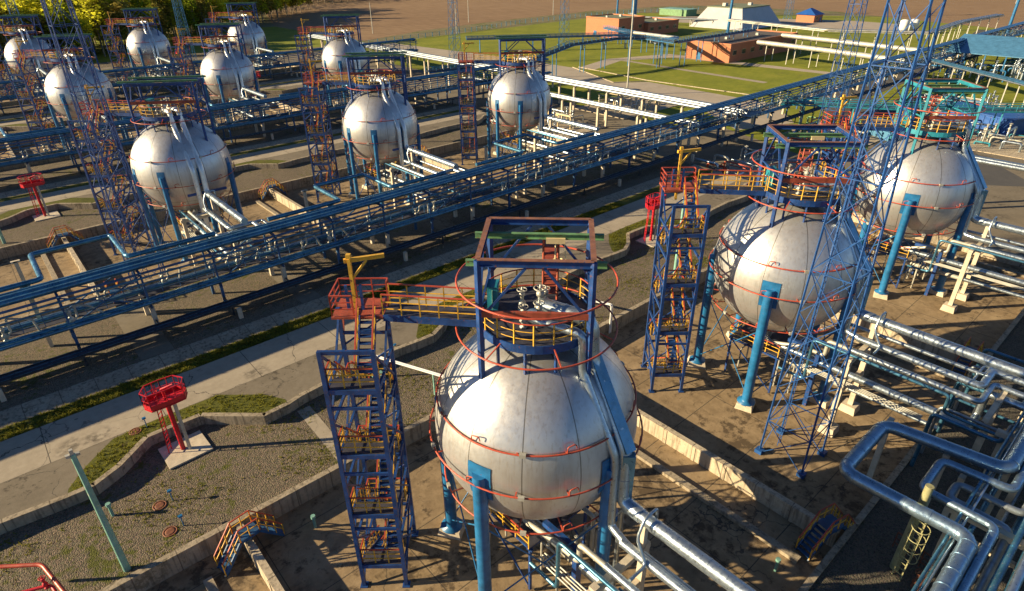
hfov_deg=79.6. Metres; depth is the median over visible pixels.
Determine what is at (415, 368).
twin pipe
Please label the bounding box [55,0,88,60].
leafy tree
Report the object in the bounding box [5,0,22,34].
lattice mast
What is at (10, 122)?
service road
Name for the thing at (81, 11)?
leafy tree
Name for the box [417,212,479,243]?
path
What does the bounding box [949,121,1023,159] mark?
pipe skid
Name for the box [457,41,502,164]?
stair tower
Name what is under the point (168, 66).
pipe rack
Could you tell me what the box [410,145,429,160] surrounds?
crossover steps
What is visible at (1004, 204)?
concrete yard
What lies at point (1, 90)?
gravel terrace
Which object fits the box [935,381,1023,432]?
branch line
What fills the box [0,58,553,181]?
pipe rack
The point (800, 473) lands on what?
lattice mast
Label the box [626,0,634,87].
mast pole
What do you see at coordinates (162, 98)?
grass verge
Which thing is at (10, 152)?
cross wall
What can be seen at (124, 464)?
retaining wall
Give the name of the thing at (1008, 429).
branch line
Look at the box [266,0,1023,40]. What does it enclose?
ploughed field
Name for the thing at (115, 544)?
lamp post
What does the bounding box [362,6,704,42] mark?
field fence
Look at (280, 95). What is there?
expansion loop
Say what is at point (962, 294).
pipe bridge
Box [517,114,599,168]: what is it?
pipe bridge
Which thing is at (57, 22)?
leafy tree
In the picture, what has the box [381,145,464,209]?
pipe bridge
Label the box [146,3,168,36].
leafy tree
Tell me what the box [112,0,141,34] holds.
leafy tree
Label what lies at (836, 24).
asphalt road
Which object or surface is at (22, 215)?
retaining wall
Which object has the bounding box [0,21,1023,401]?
pipe rack
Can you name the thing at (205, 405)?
grass verge
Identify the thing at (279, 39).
meadow
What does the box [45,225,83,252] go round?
crossover steps
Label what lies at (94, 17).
leafy tree
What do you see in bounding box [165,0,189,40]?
leafy tree
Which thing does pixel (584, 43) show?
pipe gallery
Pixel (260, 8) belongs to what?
leafy tree
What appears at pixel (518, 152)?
expansion loop
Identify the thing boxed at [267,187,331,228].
cross wall
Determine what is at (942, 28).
pipe gallery
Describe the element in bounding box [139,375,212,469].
fire monitor tower
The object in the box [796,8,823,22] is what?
brick hut
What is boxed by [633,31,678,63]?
pipe gallery
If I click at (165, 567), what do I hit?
bund wall
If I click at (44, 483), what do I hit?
verge terrace
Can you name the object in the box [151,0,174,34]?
leafy tree
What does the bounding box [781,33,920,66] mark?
pipe gallery
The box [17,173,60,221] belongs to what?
fire monitor tower
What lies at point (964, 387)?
branch line
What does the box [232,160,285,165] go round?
grass verge
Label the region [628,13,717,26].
pipe gallery
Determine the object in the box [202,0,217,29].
leafy tree
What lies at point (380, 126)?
gas sphere
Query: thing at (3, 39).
leafy tree
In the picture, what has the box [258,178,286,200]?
crossover steps
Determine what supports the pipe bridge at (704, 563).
on the pit floor at (302, 554)
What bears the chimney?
on the lawn at (770, 77)
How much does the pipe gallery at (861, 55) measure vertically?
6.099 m
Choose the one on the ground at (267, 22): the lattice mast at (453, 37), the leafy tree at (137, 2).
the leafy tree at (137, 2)
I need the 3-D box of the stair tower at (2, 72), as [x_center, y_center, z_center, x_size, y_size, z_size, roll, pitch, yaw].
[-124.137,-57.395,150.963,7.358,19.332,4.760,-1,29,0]
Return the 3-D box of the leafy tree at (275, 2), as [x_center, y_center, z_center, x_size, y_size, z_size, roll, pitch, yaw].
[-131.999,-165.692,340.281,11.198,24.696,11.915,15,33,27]
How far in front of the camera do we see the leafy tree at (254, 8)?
319.76 m
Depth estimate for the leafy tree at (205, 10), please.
285.25 m
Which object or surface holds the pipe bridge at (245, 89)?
on the pit floor at (134, 134)
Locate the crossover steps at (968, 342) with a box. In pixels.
[951,337,983,375]
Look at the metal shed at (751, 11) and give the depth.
286.39 m
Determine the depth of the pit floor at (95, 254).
78.93 m
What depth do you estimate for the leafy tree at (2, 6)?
202.72 m
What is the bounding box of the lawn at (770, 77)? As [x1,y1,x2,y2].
[320,13,1023,212]
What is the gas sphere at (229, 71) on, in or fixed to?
on the pit floor at (134, 134)
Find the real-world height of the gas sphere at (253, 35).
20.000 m
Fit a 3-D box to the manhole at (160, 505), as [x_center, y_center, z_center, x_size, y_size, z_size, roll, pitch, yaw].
[-22.098,12.815,38.777,1.290,0.910,0.840,-24,36,-35]
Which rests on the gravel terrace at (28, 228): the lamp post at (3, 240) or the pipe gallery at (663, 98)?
the lamp post at (3, 240)
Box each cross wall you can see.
[4,143,15,156]
[61,237,99,294]
[235,522,284,590]
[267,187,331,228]
[276,103,299,110]
[416,154,490,183]
[527,128,606,150]
[637,409,839,546]
[832,206,1023,267]
[832,310,976,366]
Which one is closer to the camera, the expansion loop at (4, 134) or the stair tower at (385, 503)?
the stair tower at (385, 503)
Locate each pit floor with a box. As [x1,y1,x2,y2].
[0,96,349,158]
[0,141,592,321]
[2,67,283,101]
[146,222,1023,590]
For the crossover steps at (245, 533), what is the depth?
36.13 m
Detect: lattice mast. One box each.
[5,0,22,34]
[40,0,165,284]
[171,0,198,65]
[448,0,461,58]
[557,1,568,44]
[754,0,946,478]
[783,0,794,18]
[810,0,867,158]
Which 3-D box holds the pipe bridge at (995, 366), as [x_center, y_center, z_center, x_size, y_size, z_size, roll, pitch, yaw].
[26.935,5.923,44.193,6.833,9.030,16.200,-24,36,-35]
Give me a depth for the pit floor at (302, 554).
41.91 m
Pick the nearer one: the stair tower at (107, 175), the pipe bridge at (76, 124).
the stair tower at (107, 175)
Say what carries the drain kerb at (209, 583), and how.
on the pit floor at (302, 554)
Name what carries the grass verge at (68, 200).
on the verge terrace at (298, 154)
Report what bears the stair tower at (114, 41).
on the pit floor at (155, 82)
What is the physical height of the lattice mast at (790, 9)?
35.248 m
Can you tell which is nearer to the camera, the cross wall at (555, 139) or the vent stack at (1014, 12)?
the cross wall at (555, 139)
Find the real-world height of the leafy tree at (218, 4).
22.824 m
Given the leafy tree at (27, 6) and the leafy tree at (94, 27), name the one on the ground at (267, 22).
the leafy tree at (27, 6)
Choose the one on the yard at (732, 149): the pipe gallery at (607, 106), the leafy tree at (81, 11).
the pipe gallery at (607, 106)
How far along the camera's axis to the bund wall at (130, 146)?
108.74 m
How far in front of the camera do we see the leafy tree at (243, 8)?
312.97 m
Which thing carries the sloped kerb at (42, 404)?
on the verge terrace at (44, 483)
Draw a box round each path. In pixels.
[109,299,173,360]
[256,259,321,302]
[297,406,340,458]
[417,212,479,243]
[620,60,765,82]
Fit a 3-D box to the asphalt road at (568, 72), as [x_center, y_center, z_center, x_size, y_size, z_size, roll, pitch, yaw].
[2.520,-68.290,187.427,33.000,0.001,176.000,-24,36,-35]
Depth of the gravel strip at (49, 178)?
110.94 m
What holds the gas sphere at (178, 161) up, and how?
on the pit floor at (95, 254)
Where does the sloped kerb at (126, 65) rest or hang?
on the verge terrace
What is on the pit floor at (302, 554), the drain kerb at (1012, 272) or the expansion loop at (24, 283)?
the drain kerb at (1012, 272)
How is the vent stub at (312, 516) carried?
on the pit floor at (302, 554)
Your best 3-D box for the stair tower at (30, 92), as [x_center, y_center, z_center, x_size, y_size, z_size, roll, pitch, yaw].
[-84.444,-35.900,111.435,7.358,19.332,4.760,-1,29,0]
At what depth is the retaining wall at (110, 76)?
180.40 m
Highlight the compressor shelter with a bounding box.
[928,34,1023,81]
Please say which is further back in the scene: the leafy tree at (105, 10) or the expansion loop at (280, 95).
the leafy tree at (105, 10)
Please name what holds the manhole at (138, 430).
on the grass verge at (205, 405)
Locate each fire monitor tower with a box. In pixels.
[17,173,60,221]
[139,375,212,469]
[253,71,260,96]
[636,192,666,246]
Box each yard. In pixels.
[270,52,858,211]
[801,144,1023,255]
[808,316,1023,590]
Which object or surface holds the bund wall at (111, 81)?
on the pit floor at (155, 82)
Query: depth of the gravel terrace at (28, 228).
92.29 m
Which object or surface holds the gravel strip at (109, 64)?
on the gravel terrace at (1, 90)
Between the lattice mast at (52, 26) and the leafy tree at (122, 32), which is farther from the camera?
the leafy tree at (122, 32)
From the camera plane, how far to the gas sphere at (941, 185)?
59.19 m
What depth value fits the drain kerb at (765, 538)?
39.38 m
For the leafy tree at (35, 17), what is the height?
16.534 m
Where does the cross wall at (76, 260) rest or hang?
on the pit floor at (95, 254)
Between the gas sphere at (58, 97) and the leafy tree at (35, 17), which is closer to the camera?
the gas sphere at (58, 97)
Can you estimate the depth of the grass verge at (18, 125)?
125.44 m
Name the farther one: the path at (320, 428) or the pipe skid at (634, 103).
the pipe skid at (634, 103)
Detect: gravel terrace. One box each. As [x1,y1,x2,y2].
[0,61,276,92]
[0,85,341,137]
[0,118,506,246]
[0,195,766,590]
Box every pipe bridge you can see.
[35,67,47,91]
[74,106,129,152]
[147,55,180,76]
[180,190,267,269]
[228,86,278,127]
[249,46,278,73]
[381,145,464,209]
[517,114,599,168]
[529,508,755,590]
[771,311,1023,464]
[900,216,1023,313]
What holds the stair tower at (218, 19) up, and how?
on the pit floor at (155, 82)
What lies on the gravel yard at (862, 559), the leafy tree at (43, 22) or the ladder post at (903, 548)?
the ladder post at (903, 548)
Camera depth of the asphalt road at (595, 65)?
197.76 m
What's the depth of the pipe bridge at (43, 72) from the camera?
146.28 m
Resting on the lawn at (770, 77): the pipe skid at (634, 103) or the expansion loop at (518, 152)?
the pipe skid at (634, 103)
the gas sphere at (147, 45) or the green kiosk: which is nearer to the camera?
the gas sphere at (147, 45)
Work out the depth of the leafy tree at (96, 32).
238.65 m
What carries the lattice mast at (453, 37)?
on the lawn at (770, 77)
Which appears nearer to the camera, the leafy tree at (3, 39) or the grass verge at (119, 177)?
the grass verge at (119, 177)
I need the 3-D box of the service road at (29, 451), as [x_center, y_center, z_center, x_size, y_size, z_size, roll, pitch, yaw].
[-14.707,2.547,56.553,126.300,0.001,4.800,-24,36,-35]
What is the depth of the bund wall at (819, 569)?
37.74 m
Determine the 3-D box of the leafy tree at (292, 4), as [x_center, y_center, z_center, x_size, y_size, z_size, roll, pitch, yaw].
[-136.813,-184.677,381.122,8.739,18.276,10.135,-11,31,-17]
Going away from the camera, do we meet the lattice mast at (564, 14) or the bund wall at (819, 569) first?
the bund wall at (819, 569)
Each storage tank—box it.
[899,19,909,34]
[908,19,919,30]
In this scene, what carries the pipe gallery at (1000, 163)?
on the concrete yard at (1004, 204)
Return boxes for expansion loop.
[0,126,64,136]
[0,231,215,346]
[122,98,254,119]
[267,171,445,254]
[279,84,353,120]
[475,132,594,197]
[839,417,1023,590]
[919,454,1023,590]
[942,473,1023,590]
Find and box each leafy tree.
[0,2,34,37]
[0,7,15,47]
[5,0,31,27]
[9,0,42,13]
[20,17,42,35]
[28,8,42,33]
[33,0,66,53]
[34,12,65,48]
[41,5,74,48]
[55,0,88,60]
[71,0,95,50]
[71,6,95,53]
[73,0,113,56]
[73,9,94,59]
[77,2,106,50]
[78,0,102,52]
[80,0,117,52]
[87,0,120,55]
[97,0,126,51]
[108,0,135,41]
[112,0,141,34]
[122,0,150,27]
[134,0,161,29]
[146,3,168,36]
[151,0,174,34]
[156,0,179,41]
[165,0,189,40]
[177,2,194,39]
[182,0,198,38]
[187,6,201,28]
[189,0,213,32]
[191,0,214,34]
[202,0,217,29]
[210,0,229,31]
[215,0,233,28]
[226,0,240,15]
[236,0,250,14]
[248,0,258,21]
[253,0,268,22]
[260,0,277,19]
[270,0,281,19]
[277,1,284,16]
[279,0,291,15]
[289,0,297,12]
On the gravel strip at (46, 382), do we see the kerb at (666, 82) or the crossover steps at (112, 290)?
the crossover steps at (112, 290)
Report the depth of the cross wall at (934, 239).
72.53 m
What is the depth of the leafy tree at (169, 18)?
257.79 m
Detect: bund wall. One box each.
[0,62,278,95]
[0,65,312,106]
[0,93,346,149]
[0,95,426,170]
[0,130,524,259]
[0,142,626,333]
[98,267,707,590]
[798,308,1023,590]
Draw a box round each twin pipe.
[371,355,442,394]
[582,297,612,332]
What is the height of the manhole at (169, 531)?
0.910 m
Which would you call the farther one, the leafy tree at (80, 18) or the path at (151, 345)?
the leafy tree at (80, 18)
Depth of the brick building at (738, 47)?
204.22 m
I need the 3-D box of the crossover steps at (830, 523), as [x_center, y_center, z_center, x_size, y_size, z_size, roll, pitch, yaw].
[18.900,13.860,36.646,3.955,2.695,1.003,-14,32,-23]
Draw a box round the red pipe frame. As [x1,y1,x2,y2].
[0,563,66,590]
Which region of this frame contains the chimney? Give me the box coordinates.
[631,0,637,14]
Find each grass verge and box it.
[0,76,328,121]
[0,108,468,201]
[0,124,35,126]
[0,198,101,219]
[5,59,202,80]
[68,394,285,492]
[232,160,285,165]
[416,285,525,338]
[609,219,689,251]
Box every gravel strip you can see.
[0,52,208,77]
[0,68,322,116]
[0,97,458,192]
[0,148,693,410]
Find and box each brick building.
[586,13,644,37]
[644,17,678,33]
[686,29,797,62]
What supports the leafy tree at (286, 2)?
on the ground at (267, 22)
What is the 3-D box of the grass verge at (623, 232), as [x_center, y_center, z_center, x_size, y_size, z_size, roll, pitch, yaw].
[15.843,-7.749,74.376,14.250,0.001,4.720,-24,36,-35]
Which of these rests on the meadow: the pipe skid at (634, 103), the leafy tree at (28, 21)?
the leafy tree at (28, 21)
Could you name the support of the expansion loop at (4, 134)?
attached to the pipe rack at (70, 151)
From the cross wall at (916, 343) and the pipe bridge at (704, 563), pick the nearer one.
the pipe bridge at (704, 563)
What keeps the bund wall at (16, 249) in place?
on the pit floor at (95, 254)
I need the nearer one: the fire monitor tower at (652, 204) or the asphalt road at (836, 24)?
the fire monitor tower at (652, 204)
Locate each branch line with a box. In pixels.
[909,413,1015,466]
[920,406,1020,452]
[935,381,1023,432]
[952,365,986,410]
[964,348,1023,393]
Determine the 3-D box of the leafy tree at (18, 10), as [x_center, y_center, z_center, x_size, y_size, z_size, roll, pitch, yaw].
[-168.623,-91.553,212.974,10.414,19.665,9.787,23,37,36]
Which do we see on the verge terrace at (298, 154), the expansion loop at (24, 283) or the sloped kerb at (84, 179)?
the sloped kerb at (84, 179)
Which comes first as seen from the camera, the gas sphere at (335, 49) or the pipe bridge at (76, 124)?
the pipe bridge at (76, 124)
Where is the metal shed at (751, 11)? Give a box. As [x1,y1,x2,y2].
[690,2,780,29]
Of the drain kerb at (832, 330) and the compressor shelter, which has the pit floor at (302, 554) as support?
the drain kerb at (832, 330)
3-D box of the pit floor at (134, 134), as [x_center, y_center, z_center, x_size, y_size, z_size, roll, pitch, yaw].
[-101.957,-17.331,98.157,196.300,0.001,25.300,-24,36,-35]
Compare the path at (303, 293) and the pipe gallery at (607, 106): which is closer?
the path at (303, 293)
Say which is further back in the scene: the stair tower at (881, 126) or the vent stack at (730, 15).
the vent stack at (730, 15)
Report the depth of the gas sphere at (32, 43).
147.00 m
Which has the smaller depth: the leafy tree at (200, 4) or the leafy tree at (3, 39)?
the leafy tree at (3, 39)
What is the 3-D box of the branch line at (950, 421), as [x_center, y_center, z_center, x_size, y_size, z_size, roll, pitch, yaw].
[29.743,10.910,38.352,7.713,5.530,1.328,16,33,27]
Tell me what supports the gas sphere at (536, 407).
on the pit floor at (302, 554)
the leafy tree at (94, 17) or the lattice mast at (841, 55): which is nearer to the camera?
the lattice mast at (841, 55)
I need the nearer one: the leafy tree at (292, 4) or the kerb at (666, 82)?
the kerb at (666, 82)
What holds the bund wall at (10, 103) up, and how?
on the pit floor at (155, 82)
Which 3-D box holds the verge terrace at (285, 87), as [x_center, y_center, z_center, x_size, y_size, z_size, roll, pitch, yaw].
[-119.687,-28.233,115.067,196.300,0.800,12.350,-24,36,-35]
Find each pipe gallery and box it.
[306,34,764,146]
[425,27,755,92]
[464,76,714,148]
[466,25,634,51]
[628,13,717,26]
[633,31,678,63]
[726,14,1004,49]
[757,40,910,79]
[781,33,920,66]
[781,96,1023,136]
[922,57,1023,106]
[974,155,1023,171]
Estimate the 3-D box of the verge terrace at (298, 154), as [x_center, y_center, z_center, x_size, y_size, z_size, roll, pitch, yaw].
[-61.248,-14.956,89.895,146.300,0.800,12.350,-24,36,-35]
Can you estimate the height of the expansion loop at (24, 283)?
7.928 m
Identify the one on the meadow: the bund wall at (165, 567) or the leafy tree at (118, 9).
the leafy tree at (118, 9)
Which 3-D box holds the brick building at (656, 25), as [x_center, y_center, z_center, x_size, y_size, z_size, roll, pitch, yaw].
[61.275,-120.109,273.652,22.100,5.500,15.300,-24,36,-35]
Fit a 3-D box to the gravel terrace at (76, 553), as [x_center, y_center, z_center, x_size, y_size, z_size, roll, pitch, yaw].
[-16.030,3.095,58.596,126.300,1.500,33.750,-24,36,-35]
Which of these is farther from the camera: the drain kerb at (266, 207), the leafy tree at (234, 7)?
the leafy tree at (234, 7)
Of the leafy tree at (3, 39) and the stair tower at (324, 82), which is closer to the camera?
the stair tower at (324, 82)
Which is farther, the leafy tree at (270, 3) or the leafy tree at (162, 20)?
the leafy tree at (270, 3)
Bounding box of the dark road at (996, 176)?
[806,30,1023,186]
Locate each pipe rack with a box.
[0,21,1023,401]
[0,38,418,114]
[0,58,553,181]
[911,410,1023,590]
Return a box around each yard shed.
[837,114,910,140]
[938,101,1023,135]
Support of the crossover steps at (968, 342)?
on the pit floor at (302, 554)
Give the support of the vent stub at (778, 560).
on the pit floor at (302, 554)
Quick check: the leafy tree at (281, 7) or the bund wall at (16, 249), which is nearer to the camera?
the bund wall at (16, 249)
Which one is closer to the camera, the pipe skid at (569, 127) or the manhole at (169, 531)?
the manhole at (169, 531)
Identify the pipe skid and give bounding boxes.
[491,108,605,143]
[575,92,677,118]
[690,145,836,184]
[764,112,881,154]
[907,90,1009,109]
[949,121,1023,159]
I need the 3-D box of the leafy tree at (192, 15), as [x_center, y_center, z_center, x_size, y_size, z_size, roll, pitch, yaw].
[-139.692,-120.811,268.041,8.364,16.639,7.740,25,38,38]
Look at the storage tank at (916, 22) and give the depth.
257.53 m
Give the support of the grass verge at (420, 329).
on the verge terrace at (44, 483)
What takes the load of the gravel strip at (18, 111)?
on the gravel terrace at (205, 106)
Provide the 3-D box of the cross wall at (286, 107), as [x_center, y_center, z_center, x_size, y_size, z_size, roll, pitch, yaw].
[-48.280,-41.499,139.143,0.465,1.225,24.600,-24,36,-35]
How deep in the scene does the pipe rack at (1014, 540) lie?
30.80 m
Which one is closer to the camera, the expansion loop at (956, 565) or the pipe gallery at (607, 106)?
the expansion loop at (956, 565)
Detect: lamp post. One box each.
[0,230,5,243]
[64,448,130,571]
[673,198,685,273]
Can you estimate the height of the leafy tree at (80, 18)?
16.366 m
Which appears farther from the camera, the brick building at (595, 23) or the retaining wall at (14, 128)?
the brick building at (595, 23)
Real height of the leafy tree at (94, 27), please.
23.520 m
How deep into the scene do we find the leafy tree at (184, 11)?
264.66 m
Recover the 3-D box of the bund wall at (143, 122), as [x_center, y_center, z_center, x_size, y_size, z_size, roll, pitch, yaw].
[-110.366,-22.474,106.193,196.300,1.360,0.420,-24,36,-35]
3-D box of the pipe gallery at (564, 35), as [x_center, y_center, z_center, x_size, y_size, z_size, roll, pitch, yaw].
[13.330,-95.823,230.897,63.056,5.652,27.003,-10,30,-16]
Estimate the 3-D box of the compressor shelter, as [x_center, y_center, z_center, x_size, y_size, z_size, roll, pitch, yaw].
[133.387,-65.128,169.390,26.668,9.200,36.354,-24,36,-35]
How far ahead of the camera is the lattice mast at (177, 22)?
187.85 m
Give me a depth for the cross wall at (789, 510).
41.09 m
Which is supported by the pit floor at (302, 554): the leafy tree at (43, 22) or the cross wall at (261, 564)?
the cross wall at (261, 564)
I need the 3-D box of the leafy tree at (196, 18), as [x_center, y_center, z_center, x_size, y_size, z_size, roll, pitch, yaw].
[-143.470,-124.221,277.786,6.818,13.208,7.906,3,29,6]
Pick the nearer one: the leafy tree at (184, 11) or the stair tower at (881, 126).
the stair tower at (881, 126)
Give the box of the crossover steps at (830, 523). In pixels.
[795,503,855,560]
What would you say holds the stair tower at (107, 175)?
on the pit floor at (95, 254)
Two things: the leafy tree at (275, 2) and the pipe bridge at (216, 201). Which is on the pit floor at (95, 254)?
the pipe bridge at (216, 201)
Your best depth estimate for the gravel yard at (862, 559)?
37.08 m
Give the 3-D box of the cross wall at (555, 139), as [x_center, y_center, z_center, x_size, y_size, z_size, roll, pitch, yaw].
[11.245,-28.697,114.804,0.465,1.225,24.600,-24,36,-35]
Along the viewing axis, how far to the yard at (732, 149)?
122.73 m
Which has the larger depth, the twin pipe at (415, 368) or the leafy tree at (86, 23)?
the leafy tree at (86, 23)
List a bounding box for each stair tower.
[0,27,14,101]
[3,39,62,152]
[67,84,151,255]
[100,11,133,80]
[167,27,209,124]
[205,6,233,41]
[294,18,329,108]
[298,59,356,202]
[316,253,475,587]
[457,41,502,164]
[641,146,768,392]
[814,94,908,212]
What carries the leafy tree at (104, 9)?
on the meadow
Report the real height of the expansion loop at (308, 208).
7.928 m
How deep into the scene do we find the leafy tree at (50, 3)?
217.02 m
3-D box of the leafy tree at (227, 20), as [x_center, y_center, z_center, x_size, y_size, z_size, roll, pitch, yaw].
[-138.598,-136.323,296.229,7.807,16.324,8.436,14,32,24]
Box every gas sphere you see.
[0,14,59,99]
[33,33,129,148]
[117,75,253,266]
[121,7,176,82]
[195,22,262,123]
[224,2,268,70]
[320,14,369,104]
[341,51,427,209]
[429,217,645,590]
[486,35,553,169]
[688,124,876,412]
[850,79,988,299]
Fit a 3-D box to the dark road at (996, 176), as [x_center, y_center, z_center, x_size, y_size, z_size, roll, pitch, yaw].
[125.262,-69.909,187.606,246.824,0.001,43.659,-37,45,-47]
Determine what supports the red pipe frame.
on the gravel terrace at (76, 553)
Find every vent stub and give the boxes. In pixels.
[105,502,114,516]
[310,514,316,527]
[774,557,780,571]
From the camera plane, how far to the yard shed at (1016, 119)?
118.22 m
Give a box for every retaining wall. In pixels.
[0,59,253,88]
[0,85,334,131]
[0,114,491,226]
[0,180,752,534]
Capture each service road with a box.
[0,77,330,125]
[0,110,484,211]
[0,171,741,482]
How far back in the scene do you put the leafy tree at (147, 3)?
240.33 m
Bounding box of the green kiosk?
[659,7,696,16]
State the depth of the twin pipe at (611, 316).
56.75 m
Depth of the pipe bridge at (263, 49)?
174.29 m
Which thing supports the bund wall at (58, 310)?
on the pit floor at (95, 254)
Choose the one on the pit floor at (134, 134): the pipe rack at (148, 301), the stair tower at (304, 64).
the stair tower at (304, 64)
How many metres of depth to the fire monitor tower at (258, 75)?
151.16 m
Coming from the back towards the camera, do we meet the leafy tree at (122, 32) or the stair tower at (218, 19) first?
the leafy tree at (122, 32)
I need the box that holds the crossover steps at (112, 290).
[103,278,126,306]
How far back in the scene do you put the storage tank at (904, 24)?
255.67 m
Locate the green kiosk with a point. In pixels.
(674, 11)
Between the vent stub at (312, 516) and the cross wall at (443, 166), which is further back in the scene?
the cross wall at (443, 166)
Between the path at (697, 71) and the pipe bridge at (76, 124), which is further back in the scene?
the path at (697, 71)
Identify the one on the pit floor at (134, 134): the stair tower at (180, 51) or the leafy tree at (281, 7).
the stair tower at (180, 51)
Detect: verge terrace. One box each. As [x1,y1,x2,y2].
[0,113,486,213]
[0,179,748,518]
[11,80,333,124]
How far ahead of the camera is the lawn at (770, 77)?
199.63 m
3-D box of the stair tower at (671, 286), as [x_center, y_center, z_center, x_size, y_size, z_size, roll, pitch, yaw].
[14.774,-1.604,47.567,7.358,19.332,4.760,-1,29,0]
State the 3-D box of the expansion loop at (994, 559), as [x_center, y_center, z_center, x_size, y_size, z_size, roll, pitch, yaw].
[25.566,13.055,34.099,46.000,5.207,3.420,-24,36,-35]
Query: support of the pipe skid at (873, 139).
on the concrete yard at (1004, 204)
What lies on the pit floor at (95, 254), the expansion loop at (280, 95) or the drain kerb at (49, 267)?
the drain kerb at (49, 267)
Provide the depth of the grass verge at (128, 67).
190.41 m
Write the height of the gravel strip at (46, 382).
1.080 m
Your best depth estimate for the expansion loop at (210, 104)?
111.02 m
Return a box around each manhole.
[129,417,146,434]
[152,489,172,510]
[162,514,183,536]
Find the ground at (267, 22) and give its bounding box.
[88,5,880,53]
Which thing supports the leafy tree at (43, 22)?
on the meadow
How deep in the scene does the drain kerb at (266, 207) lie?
86.46 m
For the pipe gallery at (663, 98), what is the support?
on the yard at (732, 149)
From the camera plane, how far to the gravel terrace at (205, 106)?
145.56 m
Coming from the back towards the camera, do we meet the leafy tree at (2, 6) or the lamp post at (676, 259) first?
the leafy tree at (2, 6)
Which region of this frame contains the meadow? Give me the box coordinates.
[0,27,330,71]
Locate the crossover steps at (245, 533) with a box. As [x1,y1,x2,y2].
[214,510,285,576]
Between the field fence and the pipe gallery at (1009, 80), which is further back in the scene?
the field fence
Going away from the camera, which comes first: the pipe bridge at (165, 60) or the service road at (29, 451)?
the service road at (29, 451)
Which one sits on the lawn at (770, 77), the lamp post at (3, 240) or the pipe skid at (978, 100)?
the pipe skid at (978, 100)
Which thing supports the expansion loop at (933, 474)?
on the gravel yard at (862, 559)
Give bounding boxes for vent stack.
[726,0,733,32]
[1006,0,1019,35]
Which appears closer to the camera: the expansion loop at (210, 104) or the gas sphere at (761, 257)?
the gas sphere at (761, 257)
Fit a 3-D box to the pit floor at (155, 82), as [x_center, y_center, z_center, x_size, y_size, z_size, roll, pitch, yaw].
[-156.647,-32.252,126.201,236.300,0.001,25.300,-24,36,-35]
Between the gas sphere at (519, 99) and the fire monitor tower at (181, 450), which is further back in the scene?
the gas sphere at (519, 99)
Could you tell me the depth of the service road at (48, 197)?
102.53 m
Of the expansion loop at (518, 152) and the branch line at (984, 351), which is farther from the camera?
the expansion loop at (518, 152)
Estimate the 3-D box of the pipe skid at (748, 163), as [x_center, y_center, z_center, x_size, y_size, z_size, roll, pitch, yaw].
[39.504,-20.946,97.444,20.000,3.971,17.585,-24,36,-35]
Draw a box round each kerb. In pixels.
[0,75,322,119]
[0,106,464,198]
[0,164,703,428]
[4,58,202,79]
[41,254,69,303]
[203,576,218,590]
[255,200,308,234]
[572,67,645,82]
[580,67,748,94]
[635,448,800,563]
[820,324,950,379]
[856,228,1023,277]
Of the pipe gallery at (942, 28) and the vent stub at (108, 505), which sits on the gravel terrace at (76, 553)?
the vent stub at (108, 505)
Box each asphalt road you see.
[381,43,793,129]
[579,54,829,73]
[667,16,918,30]
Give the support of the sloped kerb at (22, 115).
on the verge terrace at (285, 87)
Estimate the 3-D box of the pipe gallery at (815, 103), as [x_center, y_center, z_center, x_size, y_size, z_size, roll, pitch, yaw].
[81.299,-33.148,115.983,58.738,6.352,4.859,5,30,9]
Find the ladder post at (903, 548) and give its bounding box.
[890,483,936,590]
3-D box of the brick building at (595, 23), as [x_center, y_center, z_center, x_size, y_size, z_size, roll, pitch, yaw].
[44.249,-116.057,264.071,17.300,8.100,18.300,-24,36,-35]
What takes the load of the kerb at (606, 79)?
on the lawn at (770, 77)

